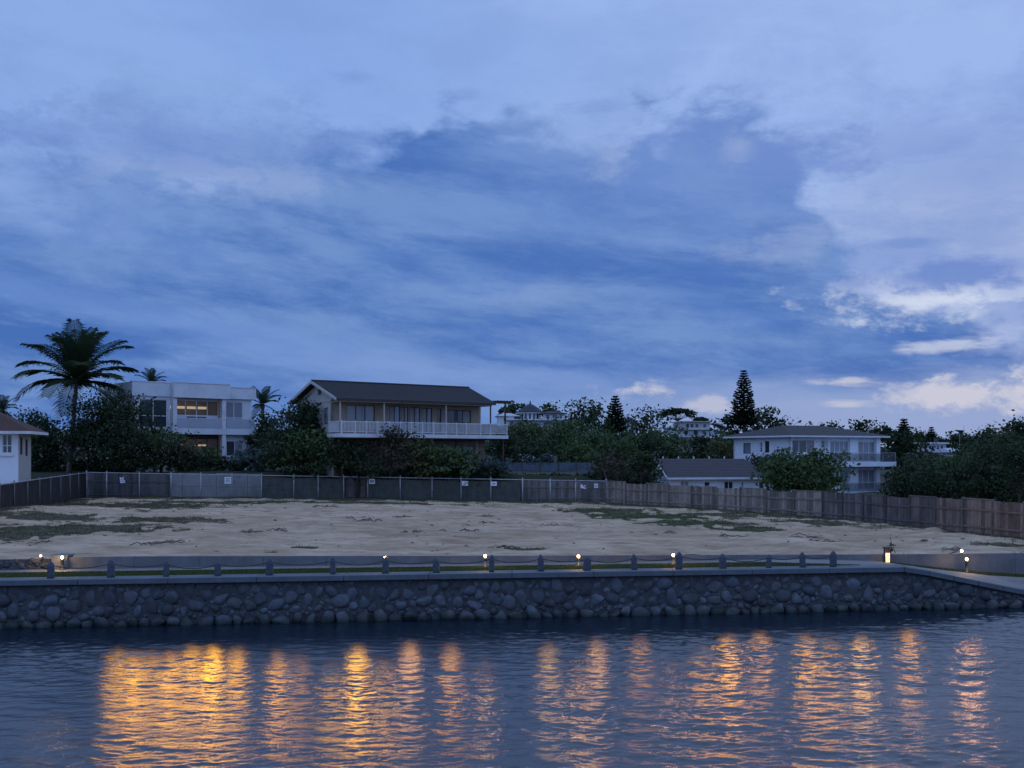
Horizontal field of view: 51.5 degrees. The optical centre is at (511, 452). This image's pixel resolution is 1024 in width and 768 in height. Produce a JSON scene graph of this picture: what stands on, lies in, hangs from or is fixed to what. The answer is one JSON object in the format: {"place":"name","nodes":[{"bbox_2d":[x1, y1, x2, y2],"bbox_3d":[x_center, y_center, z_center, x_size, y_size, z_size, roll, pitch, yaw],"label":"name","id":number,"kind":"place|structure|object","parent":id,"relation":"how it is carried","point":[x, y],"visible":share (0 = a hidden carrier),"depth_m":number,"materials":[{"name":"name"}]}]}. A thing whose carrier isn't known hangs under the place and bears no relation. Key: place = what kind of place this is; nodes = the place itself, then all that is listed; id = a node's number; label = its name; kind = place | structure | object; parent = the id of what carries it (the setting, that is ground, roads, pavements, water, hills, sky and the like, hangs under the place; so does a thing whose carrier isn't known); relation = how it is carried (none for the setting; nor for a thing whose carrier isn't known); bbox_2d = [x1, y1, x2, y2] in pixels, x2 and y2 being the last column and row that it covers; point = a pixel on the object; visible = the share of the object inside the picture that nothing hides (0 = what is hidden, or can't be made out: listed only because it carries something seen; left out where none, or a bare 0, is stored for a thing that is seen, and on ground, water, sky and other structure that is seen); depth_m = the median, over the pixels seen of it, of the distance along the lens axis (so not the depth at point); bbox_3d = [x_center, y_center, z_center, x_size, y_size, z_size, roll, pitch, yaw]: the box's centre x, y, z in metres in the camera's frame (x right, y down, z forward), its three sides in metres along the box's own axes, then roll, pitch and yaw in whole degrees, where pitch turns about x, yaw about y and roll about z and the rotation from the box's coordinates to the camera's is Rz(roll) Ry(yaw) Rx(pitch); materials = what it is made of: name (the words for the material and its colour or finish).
{"place":"outdoors","nodes":[
{"label":"outdoors","id":0,"kind":"place"},
{"bbox_2d":[99,380,256,471],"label":"white modern house","id":1,"kind":"structure","parent":0,"point":[219,416],"depth_m":102.70,"materials":[{"name":"white"}]},
{"bbox_2d":[139,399,166,427],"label":"window","id":2,"kind":"structure","parent":1,"relation":"in","point":[160,403],"depth_m":99.61,"materials":[{"name":"white"}]},
{"bbox_2d":[226,402,242,428],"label":"window","id":3,"kind":"structure","parent":1,"relation":"in","point":[234,410],"depth_m":104.85,"materials":[{"name":"white"}]},
{"bbox_2d":[226,441,242,455],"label":"window","id":4,"kind":"structure","parent":1,"relation":"in","point":[231,446],"depth_m":104.77,"materials":[{"name":"white"}]},
{"bbox_2d":[0,561,1023,577],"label":"grass verge","id":5,"kind":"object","parent":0,"point":[380,567],"depth_m":40.73,"materials":[{"name":"plant"}]},
{"bbox_2d":[0,558,50,569],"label":"rubble wall","id":6,"kind":"structure","parent":5,"relation":"on","point":[21,564],"depth_m":40.16,"materials":[{"name":"stone"}]},
{"bbox_2d":[69,553,1023,573],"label":"concrete wall","id":7,"kind":"structure","parent":5,"relation":"on","point":[1011,563],"depth_m":42.63,"materials":[{"name":"concrete"}]},
{"bbox_2d":[0,607,1023,767],"bbox_3d":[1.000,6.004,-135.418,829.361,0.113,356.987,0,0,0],"label":"water","id":8,"kind":"structure","parent":0,"point":[922,688],"depth_m":26.47,"materials":[{"name":"blue liquid"}]},
{"bbox_2d":[0,496,1023,558],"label":"sandy ground","id":9,"kind":"structure","parent":0,"point":[305,523],"depth_m":53.14,"materials":[{"name":"sand"}]},
{"bbox_2d":[0,412,48,484],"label":"red roof house","id":10,"kind":"structure","parent":9,"relation":"on","point":[15,450],"depth_m":75.96,"materials":[{"name":"white"}]},
{"bbox_2d":[2,434,11,452],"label":"window","id":11,"kind":"structure","parent":10,"relation":"in","point":[6,438],"depth_m":75.89,"materials":[{"name":"white"}]},
{"bbox_2d":[0,472,86,506],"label":"screened fence","id":12,"kind":"object","parent":9,"relation":"on","point":[50,490],"visible":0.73,"depth_m":76.70,"materials":[{"name":"fabric"}]},
{"bbox_2d":[50,554,73,568],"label":"concrete pier","id":13,"kind":"structure","parent":9,"relation":"on","point":[55,559],"depth_m":40.25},
{"bbox_2d":[87,473,168,497],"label":"board back fence","id":14,"kind":"object","parent":9,"relation":"on","point":[129,478],"visible":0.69,"depth_m":92.42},
{"bbox_2d":[170,473,262,497],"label":"concrete back wall","id":15,"kind":"structure","parent":9,"relation":"on","point":[221,487],"depth_m":91.70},
{"bbox_2d":[86,470,606,501],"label":"wire fence","id":16,"kind":"object","parent":9,"relation":"on","point":[343,488],"visible":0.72,"depth_m":89.41,"materials":[{"name":"metal"}]},
{"bbox_2d":[262,477,520,500],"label":"shade cloth","id":17,"kind":"object","parent":16,"relation":"attached to","point":[446,492],"visible":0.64,"depth_m":89.24,"materials":[{"name":"fabric"}]},
{"bbox_2d":[316,438,385,497],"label":"garden shrub","id":18,"kind":"object","parent":9,"relation":"on","point":[358,464],"visible":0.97,"depth_m":88.66,"materials":[{"name":"green plant"}]},
{"bbox_2d":[344,477,366,497],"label":"board back fence","id":19,"kind":"object","parent":9,"relation":"on","point":[348,493],"visible":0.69,"depth_m":90.17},
{"bbox_2d":[370,423,421,480],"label":"garden shrub","id":20,"kind":"object","parent":9,"relation":"on","point":[391,441],"visible":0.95,"depth_m":89.25,"materials":[{"name":"green plant"}]},
{"bbox_2d":[397,435,438,481],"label":"garden shrub","id":21,"kind":"object","parent":9,"relation":"on","point":[420,465],"visible":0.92,"depth_m":88.91,"materials":[{"name":"green plant"}]},
{"bbox_2d":[412,443,472,481],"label":"garden shrub","id":22,"kind":"object","parent":9,"relation":"on","point":[438,467],"visible":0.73,"depth_m":88.63,"materials":[{"name":"green plant"}]},
{"bbox_2d":[0,496,1022,552],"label":"weedy grass","id":23,"kind":"structure","parent":9,"relation":"on","point":[672,521],"depth_m":67.58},
{"bbox_2d":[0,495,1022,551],"bbox_3d":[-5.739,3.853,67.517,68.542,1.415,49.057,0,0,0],"label":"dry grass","id":24,"kind":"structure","parent":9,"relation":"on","point":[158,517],"depth_m":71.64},
{"bbox_2d":[1,500,1023,554],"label":"rubble debris","id":25,"kind":"object","parent":9,"relation":"on","point":[955,550],"visible":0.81,"depth_m":56.05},
{"bbox_2d":[521,480,604,501],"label":"board back fence","id":26,"kind":"object","parent":9,"relation":"on","point":[540,488],"visible":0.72,"depth_m":88.19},
{"bbox_2d":[648,457,765,488],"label":"grey roof house","id":27,"kind":"structure","parent":9,"relation":"on","point":[728,473],"depth_m":96.93,"materials":[{"name":"white"}]},
{"bbox_2d":[605,480,821,515],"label":"timber fence","id":28,"kind":"object","parent":9,"relation":"on","point":[795,502],"visible":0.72,"depth_m":77.96,"materials":[{"name":"wood"}]},
{"bbox_2d":[750,441,861,492],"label":"garden shrub","id":29,"kind":"object","parent":9,"relation":"on","point":[810,471],"visible":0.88,"depth_m":86.55,"materials":[{"name":"green plant"}]},
{"bbox_2d":[821,491,1022,536],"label":"timber fence","id":30,"kind":"object","parent":9,"relation":"on","point":[985,516],"visible":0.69,"depth_m":60.72,"materials":[{"name":"wood"}]},
{"bbox_2d":[875,460,1023,502],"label":"undergrowth","id":31,"kind":"object","parent":9,"relation":"on","point":[940,485],"visible":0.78,"depth_m":88.35,"materials":[{"name":"green plant"}]},
{"bbox_2d":[943,428,1019,495],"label":"leafy tree","id":32,"kind":"object","parent":9,"relation":"on","point":[981,458],"visible":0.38,"depth_m":84.23,"materials":[{"name":"green plant"}]},
{"bbox_2d":[989,430,1023,502],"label":"leafy tree","id":33,"kind":"object","parent":9,"relation":"on","point":[1015,458],"visible":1,"depth_m":73.44,"materials":[{"name":"green plant"}]},
{"bbox_2d":[0,559,1023,587],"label":"footpath","id":34,"kind":"structure","parent":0,"point":[1017,582],"depth_m":42.35,"materials":[{"name":"concrete"}]},
{"bbox_2d":[0,0,1023,446],"label":"sky","id":35,"kind":"structure","parent":0,"point":[652,203],"materials":[{"name":"blue"}]},
{"bbox_2d":[31,424,1004,501],"bbox_3d":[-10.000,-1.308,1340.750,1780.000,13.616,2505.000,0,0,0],"label":"hillside","id":36,"kind":"structure","parent":0,"point":[46,474],"depth_m":94.00,"materials":[{"name":"plant"}]},
{"bbox_2d":[4,405,54,443],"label":"leafy tree","id":37,"kind":"object","parent":36,"relation":"on","point":[29,419],"visible":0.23,"depth_m":106.19,"materials":[{"name":"green plant"}]},
{"bbox_2d":[31,412,77,471],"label":"leafy tree","id":38,"kind":"object","parent":36,"relation":"on","point":[36,445],"visible":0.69,"depth_m":98.40,"materials":[{"name":"green plant"}]},
{"bbox_2d":[11,318,138,472],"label":"coconut palm","id":39,"kind":"object","parent":36,"relation":"on","point":[76,355],"visible":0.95,"depth_m":95.94,"materials":[{"name":"green plant"}]},
{"bbox_2d":[48,416,120,471],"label":"leafy tree","id":40,"kind":"object","parent":36,"relation":"on","point":[75,444],"visible":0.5,"depth_m":96.23,"materials":[{"name":"green plant"}]},
{"bbox_2d":[31,451,150,472],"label":"undergrowth","id":41,"kind":"object","parent":36,"relation":"on","point":[81,465],"visible":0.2,"depth_m":98.94,"materials":[{"name":"green plant"}]},
{"bbox_2d":[53,380,173,473],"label":"leafy tree","id":42,"kind":"object","parent":36,"relation":"on","point":[109,411],"visible":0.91,"depth_m":94.21,"materials":[{"name":"green plant"}]},
{"bbox_2d":[135,367,165,380],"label":"palm","id":43,"kind":"object","parent":36,"relation":"on","point":[151,372],"visible":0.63,"depth_m":119.82,"materials":[{"name":"green plant"}]},
{"bbox_2d":[124,420,199,472],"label":"garden shrub","id":44,"kind":"object","parent":36,"relation":"on","point":[167,440],"visible":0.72,"depth_m":94.25,"materials":[{"name":"green plant"}]},
{"bbox_2d":[99,452,250,472],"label":"clipped hedge","id":45,"kind":"object","parent":36,"relation":"on","point":[191,464],"visible":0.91,"depth_m":93.39,"materials":[{"name":"green plant"}]},
{"bbox_2d":[161,437,202,470],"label":"garden shrub","id":46,"kind":"object","parent":36,"relation":"on","point":[180,447],"visible":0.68,"depth_m":93.48,"materials":[{"name":"green plant"}]},
{"bbox_2d":[187,445,223,464],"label":"garden shrub","id":47,"kind":"object","parent":36,"relation":"on","point":[209,452],"visible":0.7,"depth_m":94.12,"materials":[{"name":"green plant"}]},
{"bbox_2d":[211,444,273,471],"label":"garden shrub","id":48,"kind":"object","parent":36,"relation":"on","point":[252,462],"visible":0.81,"depth_m":92.14,"materials":[{"name":"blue plant"}]},
{"bbox_2d":[239,409,282,467],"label":"leafy tree","id":49,"kind":"object","parent":36,"relation":"on","point":[259,430],"visible":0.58,"depth_m":105.43,"materials":[{"name":"green plant"}]},
{"bbox_2d":[250,386,280,441],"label":"palm","id":50,"kind":"object","parent":36,"relation":"on","point":[262,397],"visible":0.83,"depth_m":111.82,"materials":[{"name":"green plant"}]},
{"bbox_2d":[254,448,290,471],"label":"garden shrub","id":51,"kind":"object","parent":36,"relation":"on","point":[272,465],"visible":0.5,"depth_m":92.44,"materials":[{"name":"green plant"}]},
{"bbox_2d":[254,394,327,472],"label":"leafy tree","id":52,"kind":"object","parent":36,"relation":"on","point":[303,415],"visible":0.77,"depth_m":90.55,"materials":[{"name":"green plant"}]},
{"bbox_2d":[276,424,343,480],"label":"garden shrub","id":53,"kind":"object","parent":36,"relation":"on","point":[313,448],"visible":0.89,"depth_m":89.09,"materials":[{"name":"green plant"}]},
{"bbox_2d":[275,464,509,486],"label":"creeper hedge","id":54,"kind":"object","parent":36,"relation":"on","point":[481,474],"visible":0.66,"depth_m":89.34,"materials":[{"name":"green plant"}]},
{"bbox_2d":[288,379,513,478],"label":"house","id":55,"kind":"structure","parent":36,"relation":"on","point":[355,411],"depth_m":93.52,"materials":[{"name":"grey"}]},
{"bbox_2d":[347,405,374,420],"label":"window","id":56,"kind":"structure","parent":55,"relation":"in","point":[354,412],"depth_m":91.54,"materials":[{"name":"grey"}]},
{"bbox_2d":[389,406,399,431],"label":"window","id":57,"kind":"structure","parent":55,"relation":"in","point":[394,411],"depth_m":93.53,"materials":[{"name":"grey"}]},
{"bbox_2d":[409,407,419,431],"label":"window","id":58,"kind":"structure","parent":55,"relation":"in","point":[414,412],"depth_m":94.75,"materials":[{"name":"grey"}]},
{"bbox_2d":[422,408,431,431],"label":"window","id":59,"kind":"structure","parent":55,"relation":"in","point":[426,412],"depth_m":95.63,"materials":[{"name":"grey"}]},
{"bbox_2d":[448,410,470,422],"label":"window","id":60,"kind":"structure","parent":55,"relation":"in","point":[459,416],"depth_m":97.71,"materials":[{"name":"grey"}]},
{"bbox_2d":[441,445,485,480],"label":"garden shrub","id":61,"kind":"object","parent":36,"relation":"on","point":[460,458],"visible":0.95,"depth_m":88.28,"materials":[{"name":"green plant"}]},
{"bbox_2d":[475,455,514,475],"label":"garden shrub","id":62,"kind":"object","parent":36,"relation":"on","point":[489,462],"visible":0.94,"depth_m":88.77,"materials":[{"name":"green plant"}]},
{"bbox_2d":[485,426,533,462],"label":"leafy tree","id":63,"kind":"object","parent":36,"relation":"on","point":[509,443],"visible":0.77,"depth_m":109.21,"materials":[{"name":"green plant"}]},
{"bbox_2d":[498,400,526,418],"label":"leafy tree","id":64,"kind":"object","parent":36,"relation":"on","point":[511,408],"visible":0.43,"depth_m":288.30,"materials":[{"name":"green plant"}]},
{"bbox_2d":[486,415,551,464],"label":"leafy tree","id":65,"kind":"object","parent":36,"relation":"on","point":[532,428],"visible":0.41,"depth_m":121.67,"materials":[{"name":"green plant"}]},
{"bbox_2d":[495,401,566,428],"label":"turret roof house","id":66,"kind":"structure","parent":36,"relation":"on","point":[529,411],"depth_m":250.87,"materials":[{"name":"white"}]},
{"bbox_2d":[51,427,1014,463],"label":"distant woods","id":67,"kind":"object","parent":36,"relation":"on","point":[965,440],"visible":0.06,"depth_m":223.13,"materials":[{"name":"green plant"}]},
{"bbox_2d":[517,435,566,462],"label":"leafy tree","id":68,"kind":"object","parent":36,"relation":"on","point":[546,447],"visible":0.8,"depth_m":111.16,"materials":[{"name":"green plant"}]},
{"bbox_2d":[507,461,591,474],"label":"blue sheet fence","id":69,"kind":"object","parent":36,"relation":"on","point":[558,466],"visible":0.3,"depth_m":98.92,"materials":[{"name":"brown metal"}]},
{"bbox_2d":[505,471,604,482],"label":"hedge","id":70,"kind":"object","parent":36,"relation":"on","point":[594,476],"visible":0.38,"depth_m":89.38,"materials":[{"name":"green plant"}]},
{"bbox_2d":[541,414,596,462],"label":"leafy tree","id":71,"kind":"object","parent":36,"relation":"on","point":[562,429],"visible":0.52,"depth_m":130.62,"materials":[{"name":"green plant"}]},
{"bbox_2d":[550,438,605,464],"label":"leafy tree","id":72,"kind":"object","parent":36,"relation":"on","point":[571,453],"visible":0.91,"depth_m":109.73,"materials":[{"name":"green plant"}]},
{"bbox_2d":[553,396,615,462],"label":"leafy tree","id":73,"kind":"object","parent":36,"relation":"on","point":[592,418],"visible":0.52,"depth_m":147.90,"materials":[{"name":"green plant"}]},
{"bbox_2d":[561,425,645,480],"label":"leafy tree","id":74,"kind":"object","parent":36,"relation":"on","point":[600,436],"visible":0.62,"depth_m":116.32,"materials":[{"name":"green plant"}]},
{"bbox_2d":[576,441,632,481],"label":"leafy tree","id":75,"kind":"object","parent":36,"relation":"on","point":[620,462],"visible":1,"depth_m":88.85,"materials":[{"name":"green plant"}]},
{"bbox_2d":[603,395,626,436],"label":"tiered pine","id":76,"kind":"object","parent":36,"relation":"on","point":[615,417],"visible":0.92,"depth_m":157.42,"materials":[{"name":"green plant"}]},
{"bbox_2d":[598,467,666,483],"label":"undergrowth","id":77,"kind":"object","parent":36,"relation":"on","point":[653,476],"visible":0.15,"depth_m":92.14,"materials":[{"name":"green plant"}]},
{"bbox_2d":[593,422,672,474],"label":"leafy tree","id":78,"kind":"object","parent":36,"relation":"on","point":[648,445],"visible":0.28,"depth_m":124.44,"materials":[{"name":"green plant"}]},
{"bbox_2d":[618,450,665,483],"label":"garden shrub","id":79,"kind":"object","parent":36,"relation":"on","point":[647,461],"visible":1,"depth_m":90.42,"materials":[{"name":"green plant"}]},
{"bbox_2d":[622,404,689,442],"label":"leafy tree","id":80,"kind":"object","parent":36,"relation":"on","point":[644,420],"visible":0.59,"depth_m":167.68,"materials":[{"name":"green plant"}]},
{"bbox_2d":[625,423,691,458],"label":"leafy tree","id":81,"kind":"object","parent":36,"relation":"on","point":[670,450],"visible":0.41,"depth_m":133.11,"materials":[{"name":"green plant"}]},
{"bbox_2d":[658,407,697,420],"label":"umbrella tree","id":82,"kind":"object","parent":36,"relation":"on","point":[687,412],"visible":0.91,"depth_m":251.69,"materials":[{"name":"green plant"}]},
{"bbox_2d":[662,421,725,437],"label":"hilltop flat house","id":83,"kind":"structure","parent":36,"relation":"on","point":[698,428],"depth_m":230.14,"materials":[{"name":"white"}]},
{"bbox_2d":[675,429,728,458],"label":"leafy tree","id":84,"kind":"object","parent":36,"relation":"on","point":[701,440],"visible":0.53,"depth_m":136.73,"materials":[{"name":"green plant"}]},
{"bbox_2d":[697,438,733,458],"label":"leafy tree","id":85,"kind":"object","parent":36,"relation":"on","point":[726,448],"visible":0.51,"depth_m":125.42,"materials":[{"name":"green plant"}]},
{"bbox_2d":[708,407,768,435],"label":"leafy tree","id":86,"kind":"object","parent":36,"relation":"on","point":[729,426],"visible":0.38,"depth_m":187.84,"materials":[{"name":"green plant"}]},
{"bbox_2d":[728,370,759,432],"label":"tiered pine","id":87,"kind":"object","parent":36,"relation":"on","point":[744,413],"visible":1,"depth_m":184.31,"materials":[{"name":"green plant"}]},
{"bbox_2d":[743,451,785,490],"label":"leafy tree","id":88,"kind":"object","parent":36,"relation":"on","point":[755,460],"visible":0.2,"depth_m":100.94,"materials":[{"name":"green plant"}]},
{"bbox_2d":[756,404,801,428],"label":"leafy tree","id":89,"kind":"object","parent":36,"relation":"on","point":[765,414],"visible":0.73,"depth_m":191.22,"materials":[{"name":"green plant"}]},
{"bbox_2d":[848,416,886,433],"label":"leafy tree","id":90,"kind":"object","parent":36,"relation":"on","point":[860,427],"visible":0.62,"depth_m":147.61,"materials":[{"name":"green plant"}]},
{"bbox_2d":[891,418,914,452],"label":"tiered pine","id":91,"kind":"object","parent":36,"relation":"on","point":[903,424],"visible":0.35,"depth_m":149.62,"materials":[{"name":"green plant"}]},
{"bbox_2d":[885,455,932,488],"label":"leafy tree","id":92,"kind":"object","parent":36,"relation":"on","point":[911,462],"visible":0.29,"depth_m":97.19,"materials":[{"name":"green plant"}]},
{"bbox_2d":[880,426,940,470],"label":"leafy tree","id":93,"kind":"object","parent":36,"relation":"on","point":[890,457],"visible":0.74,"depth_m":147.42,"materials":[{"name":"green plant"}]},
{"bbox_2d":[884,443,953,487],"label":"leafy tree","id":94,"kind":"object","parent":36,"relation":"on","point":[930,456],"visible":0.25,"depth_m":108.11,"materials":[{"name":"green plant"}]},
{"bbox_2d":[917,449,993,486],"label":"leafy tree","id":95,"kind":"object","parent":36,"relation":"on","point":[948,460],"visible":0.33,"depth_m":97.48,"materials":[{"name":"green plant"}]},
{"bbox_2d":[940,438,991,469],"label":"leafy tree","id":96,"kind":"object","parent":36,"relation":"on","point":[965,450],"visible":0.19,"depth_m":129.43,"materials":[{"name":"green plant"}]},
{"bbox_2d":[963,420,1000,456],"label":"leafy tree","id":97,"kind":"object","parent":36,"relation":"on","point":[983,433],"visible":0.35,"depth_m":149.41,"materials":[{"name":"green plant"}]},
{"bbox_2d":[999,409,1023,445],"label":"leafy tree","id":98,"kind":"object","parent":36,"relation":"on","point":[1017,426],"visible":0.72,"depth_m":89.73,"materials":[{"name":"green plant"}]},
{"bbox_2d":[723,425,895,492],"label":"white hip roof house","id":99,"kind":"structure","parent":0,"point":[864,446],"depth_m":108.28,"materials":[{"name":"white"}]},
{"bbox_2d":[792,440,813,452],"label":"window","id":100,"kind":"structure","parent":99,"relation":"in","point":[799,445],"depth_m":105.73,"materials":[{"name":"white"}]},
{"bbox_2d":[830,441,847,460],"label":"window","id":101,"kind":"structure","parent":99,"relation":"in","point":[836,446],"depth_m":107.68,"materials":[{"name":"white"}]},
{"bbox_2d":[858,442,873,460],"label":"window","id":102,"kind":"structure","parent":99,"relation":"in","point":[862,446],"depth_m":109.24,"materials":[{"name":"white"}]},
{"bbox_2d":[858,470,873,488],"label":"window","id":103,"kind":"structure","parent":99,"relation":"in","point":[863,475],"depth_m":109.30,"materials":[{"name":"white"}]},
{"label":"ground","id":104,"kind":"structure","parent":0,"visible":0},
{"bbox_2d":[0,565,1023,628],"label":"stone seawall","id":105,"kind":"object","parent":104,"relation":"on","point":[56,602],"visible":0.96,"depth_m":38.48,"materials":[{"name":"stone"}]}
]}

